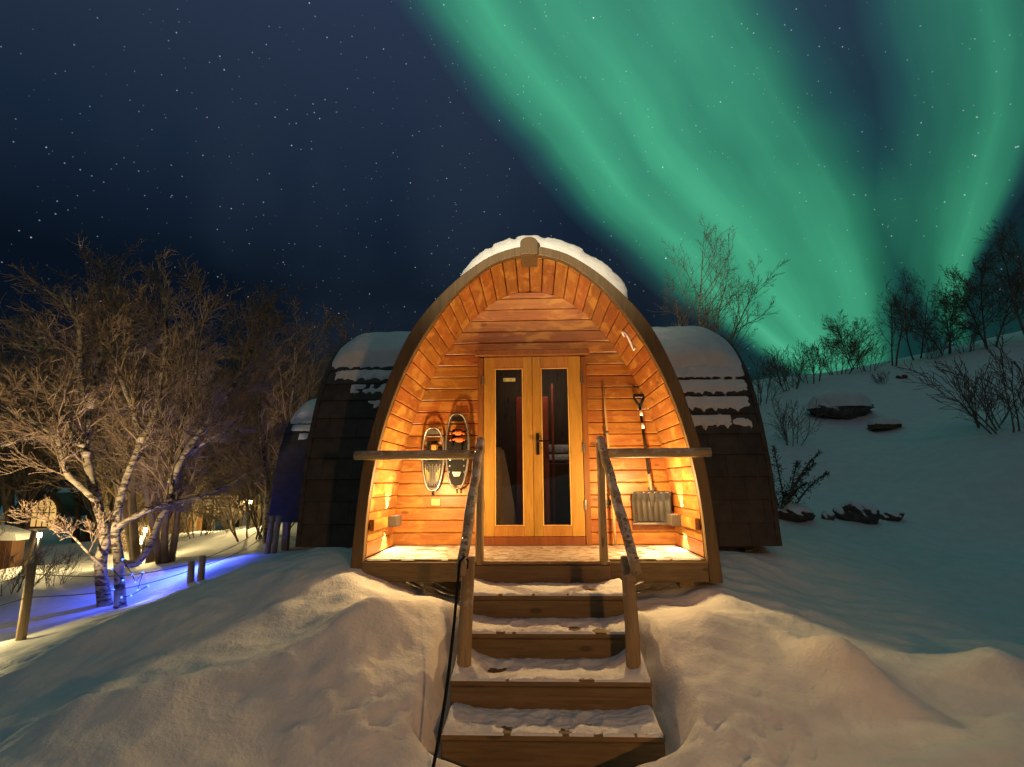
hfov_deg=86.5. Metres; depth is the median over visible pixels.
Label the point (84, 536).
bare tree
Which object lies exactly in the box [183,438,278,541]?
bare bush
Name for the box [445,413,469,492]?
snowshoe
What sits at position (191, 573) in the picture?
fence post
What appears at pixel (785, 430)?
bare bush
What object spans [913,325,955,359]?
bare bush
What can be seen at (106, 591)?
fence wire
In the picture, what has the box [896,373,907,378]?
rock
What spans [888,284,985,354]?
ridge tree
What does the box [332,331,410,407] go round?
roof snow
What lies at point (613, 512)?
wooden pole
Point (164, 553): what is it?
bare tree
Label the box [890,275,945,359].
ridge tree
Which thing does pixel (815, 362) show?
bare bush
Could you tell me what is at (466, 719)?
snow
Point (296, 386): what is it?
bare tree
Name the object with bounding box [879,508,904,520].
rock
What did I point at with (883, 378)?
bare bush
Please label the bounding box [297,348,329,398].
bare tree
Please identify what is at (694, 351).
roof snow
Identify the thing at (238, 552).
fence wire
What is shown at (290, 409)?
bare tree
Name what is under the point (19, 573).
bare bush
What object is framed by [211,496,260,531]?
bare bush
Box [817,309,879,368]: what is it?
ridge tree
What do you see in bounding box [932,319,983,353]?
bare bush
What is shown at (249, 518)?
path lamp
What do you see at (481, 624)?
snow
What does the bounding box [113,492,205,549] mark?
bare bush
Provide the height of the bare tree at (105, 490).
8.474 m
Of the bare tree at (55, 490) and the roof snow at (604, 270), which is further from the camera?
the bare tree at (55, 490)
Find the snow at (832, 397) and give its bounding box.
[806,389,873,410]
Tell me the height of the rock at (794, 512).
0.311 m
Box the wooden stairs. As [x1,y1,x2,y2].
[441,436,665,766]
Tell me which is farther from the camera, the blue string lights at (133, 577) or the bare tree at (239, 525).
the bare tree at (239, 525)
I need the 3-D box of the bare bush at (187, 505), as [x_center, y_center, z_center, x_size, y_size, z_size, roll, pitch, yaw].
[-13.220,4.523,20.825,3.182,2.952,3.383,4,-11,-24]
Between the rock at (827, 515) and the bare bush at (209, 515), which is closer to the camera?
the rock at (827, 515)
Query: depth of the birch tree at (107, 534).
9.47 m
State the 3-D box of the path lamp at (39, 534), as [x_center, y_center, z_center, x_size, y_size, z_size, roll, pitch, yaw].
[-11.324,4.033,12.974,0.120,0.990,0.120,-1,-10,2]
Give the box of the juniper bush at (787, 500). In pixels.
[769,445,829,511]
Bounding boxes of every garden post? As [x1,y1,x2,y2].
[21,530,37,573]
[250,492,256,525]
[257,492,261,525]
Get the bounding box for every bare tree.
[0,229,285,564]
[0,303,210,542]
[0,323,104,545]
[0,338,46,482]
[0,365,76,527]
[0,402,24,508]
[3,393,99,493]
[11,290,258,564]
[21,294,235,553]
[28,339,180,540]
[71,432,158,518]
[151,341,222,496]
[156,302,276,530]
[188,362,271,529]
[194,302,333,519]
[200,280,349,543]
[220,323,311,489]
[230,365,327,421]
[234,483,259,526]
[265,303,405,449]
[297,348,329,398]
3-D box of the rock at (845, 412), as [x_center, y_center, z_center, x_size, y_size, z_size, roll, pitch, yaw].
[9.075,0.733,15.030,1.635,0.779,1.247,-1,-10,-3]
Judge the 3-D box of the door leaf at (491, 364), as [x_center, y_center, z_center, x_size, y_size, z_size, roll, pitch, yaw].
[-0.055,0.667,5.963,0.566,1.954,0.074,-1,-10,2]
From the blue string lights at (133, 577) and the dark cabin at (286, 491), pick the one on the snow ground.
the dark cabin at (286, 491)
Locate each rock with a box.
[777,503,815,521]
[808,402,873,419]
[821,510,835,519]
[832,499,879,524]
[867,418,901,429]
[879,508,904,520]
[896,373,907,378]
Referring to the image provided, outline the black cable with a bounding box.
[432,556,468,766]
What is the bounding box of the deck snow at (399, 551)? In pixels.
[371,545,700,559]
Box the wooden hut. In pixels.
[0,524,30,569]
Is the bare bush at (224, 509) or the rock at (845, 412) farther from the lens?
the bare bush at (224, 509)
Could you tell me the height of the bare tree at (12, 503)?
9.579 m
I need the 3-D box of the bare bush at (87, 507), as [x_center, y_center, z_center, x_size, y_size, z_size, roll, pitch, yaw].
[-14.876,4.541,20.676,3.296,3.321,3.702,-7,-12,34]
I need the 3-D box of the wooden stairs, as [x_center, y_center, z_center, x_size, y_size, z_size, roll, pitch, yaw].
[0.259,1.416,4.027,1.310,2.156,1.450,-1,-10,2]
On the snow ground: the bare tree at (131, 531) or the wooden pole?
the bare tree at (131, 531)
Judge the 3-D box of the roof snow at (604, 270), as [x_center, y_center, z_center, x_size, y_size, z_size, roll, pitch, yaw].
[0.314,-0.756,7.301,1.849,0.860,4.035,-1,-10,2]
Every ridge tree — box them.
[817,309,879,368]
[873,267,924,365]
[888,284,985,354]
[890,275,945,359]
[929,245,1023,348]
[973,214,1023,334]
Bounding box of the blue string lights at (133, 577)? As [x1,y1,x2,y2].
[111,558,148,597]
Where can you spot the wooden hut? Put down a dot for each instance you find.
(13, 539)
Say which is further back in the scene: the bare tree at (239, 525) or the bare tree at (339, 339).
the bare tree at (239, 525)
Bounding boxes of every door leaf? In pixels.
[481,357,533,536]
[532,356,586,536]
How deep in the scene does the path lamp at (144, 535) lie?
14.41 m
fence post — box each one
[15,563,36,640]
[187,561,194,583]
[197,555,205,580]
[264,516,274,553]
[271,516,280,553]
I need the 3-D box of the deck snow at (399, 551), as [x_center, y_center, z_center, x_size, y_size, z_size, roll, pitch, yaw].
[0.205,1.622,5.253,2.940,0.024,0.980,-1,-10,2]
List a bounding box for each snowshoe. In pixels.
[421,426,444,494]
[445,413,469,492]
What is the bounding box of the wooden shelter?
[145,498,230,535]
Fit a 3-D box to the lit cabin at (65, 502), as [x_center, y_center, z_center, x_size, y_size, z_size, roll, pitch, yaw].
[-25.535,7.851,34.177,8.700,2.044,4.125,-1,-10,2]
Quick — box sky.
[0,0,1023,487]
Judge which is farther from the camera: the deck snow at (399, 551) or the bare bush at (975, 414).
the bare bush at (975, 414)
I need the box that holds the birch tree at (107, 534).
[0,244,302,608]
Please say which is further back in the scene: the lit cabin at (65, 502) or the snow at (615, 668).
the lit cabin at (65, 502)
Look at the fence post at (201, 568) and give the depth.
8.79 m
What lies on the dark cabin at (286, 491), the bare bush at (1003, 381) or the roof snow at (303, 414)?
the roof snow at (303, 414)
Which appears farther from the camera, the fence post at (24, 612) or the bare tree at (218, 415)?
the bare tree at (218, 415)
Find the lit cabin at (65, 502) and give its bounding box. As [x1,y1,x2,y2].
[14,492,173,527]
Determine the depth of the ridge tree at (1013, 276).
19.04 m
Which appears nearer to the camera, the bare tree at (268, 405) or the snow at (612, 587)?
the snow at (612, 587)
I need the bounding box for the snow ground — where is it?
[0,331,1023,766]
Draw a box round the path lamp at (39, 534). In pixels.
[34,531,42,568]
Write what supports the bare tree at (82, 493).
on the snow ground
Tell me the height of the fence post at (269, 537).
0.859 m
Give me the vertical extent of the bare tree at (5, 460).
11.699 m
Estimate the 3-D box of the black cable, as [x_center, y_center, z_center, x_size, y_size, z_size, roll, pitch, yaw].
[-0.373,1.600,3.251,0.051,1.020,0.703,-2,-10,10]
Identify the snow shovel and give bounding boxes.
[632,394,671,524]
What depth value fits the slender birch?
14.24 m
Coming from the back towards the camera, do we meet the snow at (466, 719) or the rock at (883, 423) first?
the rock at (883, 423)
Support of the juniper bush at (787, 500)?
on the snow ground
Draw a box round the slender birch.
[648,214,790,351]
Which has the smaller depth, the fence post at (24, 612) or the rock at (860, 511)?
the fence post at (24, 612)
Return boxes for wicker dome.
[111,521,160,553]
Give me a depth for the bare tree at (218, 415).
30.23 m
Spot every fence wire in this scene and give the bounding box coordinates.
[32,571,188,597]
[36,564,188,576]
[206,522,269,557]
[207,533,268,564]
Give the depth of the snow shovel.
5.71 m
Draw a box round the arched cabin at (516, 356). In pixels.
[295,237,781,587]
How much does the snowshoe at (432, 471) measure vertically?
0.734 m
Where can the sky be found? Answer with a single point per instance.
(364, 153)
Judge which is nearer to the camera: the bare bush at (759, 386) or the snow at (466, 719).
the snow at (466, 719)
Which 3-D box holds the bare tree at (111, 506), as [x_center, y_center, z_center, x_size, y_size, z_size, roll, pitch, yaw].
[-17.556,2.403,23.788,6.204,9.613,6.843,8,-13,-40]
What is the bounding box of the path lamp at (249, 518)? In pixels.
[248,501,251,528]
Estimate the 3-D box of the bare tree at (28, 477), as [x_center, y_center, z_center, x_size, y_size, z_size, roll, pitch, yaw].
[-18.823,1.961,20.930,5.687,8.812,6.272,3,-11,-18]
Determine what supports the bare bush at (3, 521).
on the snow ground
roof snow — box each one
[290,398,316,439]
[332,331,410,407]
[461,235,627,298]
[652,326,752,429]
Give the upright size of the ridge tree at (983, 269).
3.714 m
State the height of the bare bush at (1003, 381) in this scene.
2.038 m
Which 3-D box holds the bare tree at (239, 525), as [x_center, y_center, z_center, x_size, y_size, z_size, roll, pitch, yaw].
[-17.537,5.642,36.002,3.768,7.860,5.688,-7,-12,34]
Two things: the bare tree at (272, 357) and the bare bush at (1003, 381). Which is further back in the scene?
the bare tree at (272, 357)
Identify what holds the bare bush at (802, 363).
on the snow ground
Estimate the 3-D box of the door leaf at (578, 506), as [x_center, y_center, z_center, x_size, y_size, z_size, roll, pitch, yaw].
[0.514,0.655,5.916,0.564,1.954,0.122,-1,-10,2]
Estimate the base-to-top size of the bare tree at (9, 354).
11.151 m
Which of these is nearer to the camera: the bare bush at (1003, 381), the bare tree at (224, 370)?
the bare bush at (1003, 381)
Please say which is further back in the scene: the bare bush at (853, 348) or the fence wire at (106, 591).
the bare bush at (853, 348)
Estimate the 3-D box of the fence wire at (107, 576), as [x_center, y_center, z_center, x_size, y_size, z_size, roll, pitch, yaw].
[-5.544,2.636,7.744,0.011,0.247,2.371,-3,-11,16]
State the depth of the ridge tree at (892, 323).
21.74 m
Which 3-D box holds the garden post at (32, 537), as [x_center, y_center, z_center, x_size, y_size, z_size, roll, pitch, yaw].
[-11.163,3.936,12.578,0.233,1.063,0.140,-1,-10,2]
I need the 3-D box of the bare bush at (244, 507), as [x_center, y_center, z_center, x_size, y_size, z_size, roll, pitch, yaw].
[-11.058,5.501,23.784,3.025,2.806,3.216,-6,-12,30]
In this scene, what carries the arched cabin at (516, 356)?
on the snow ground
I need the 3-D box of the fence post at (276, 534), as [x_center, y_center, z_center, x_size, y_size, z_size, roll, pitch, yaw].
[-4.701,3.076,10.833,0.158,0.868,0.110,-1,-10,2]
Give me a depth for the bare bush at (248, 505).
15.10 m
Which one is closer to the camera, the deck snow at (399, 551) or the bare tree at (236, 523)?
the deck snow at (399, 551)
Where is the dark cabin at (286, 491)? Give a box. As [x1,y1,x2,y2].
[268,411,310,549]
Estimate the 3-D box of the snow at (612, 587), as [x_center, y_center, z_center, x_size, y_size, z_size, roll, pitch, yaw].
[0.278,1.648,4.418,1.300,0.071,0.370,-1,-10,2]
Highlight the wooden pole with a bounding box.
[602,380,616,543]
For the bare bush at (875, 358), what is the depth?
20.80 m
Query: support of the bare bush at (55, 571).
on the snow ground
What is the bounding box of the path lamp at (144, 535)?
[141,526,147,552]
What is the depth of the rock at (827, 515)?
8.23 m
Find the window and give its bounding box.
[30,499,55,526]
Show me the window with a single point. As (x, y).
(35, 522)
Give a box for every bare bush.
[0,510,11,534]
[0,539,78,595]
[29,542,91,586]
[66,465,173,531]
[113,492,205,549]
[136,470,212,533]
[143,464,242,538]
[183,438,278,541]
[191,487,263,531]
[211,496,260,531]
[215,430,295,536]
[231,484,264,525]
[748,354,790,404]
[757,343,823,390]
[765,396,826,445]
[781,335,841,383]
[812,328,884,374]
[842,336,901,371]
[867,370,889,383]
[894,327,1023,433]
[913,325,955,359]
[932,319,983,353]
[943,368,1023,427]
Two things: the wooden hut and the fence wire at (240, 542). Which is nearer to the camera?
the fence wire at (240, 542)

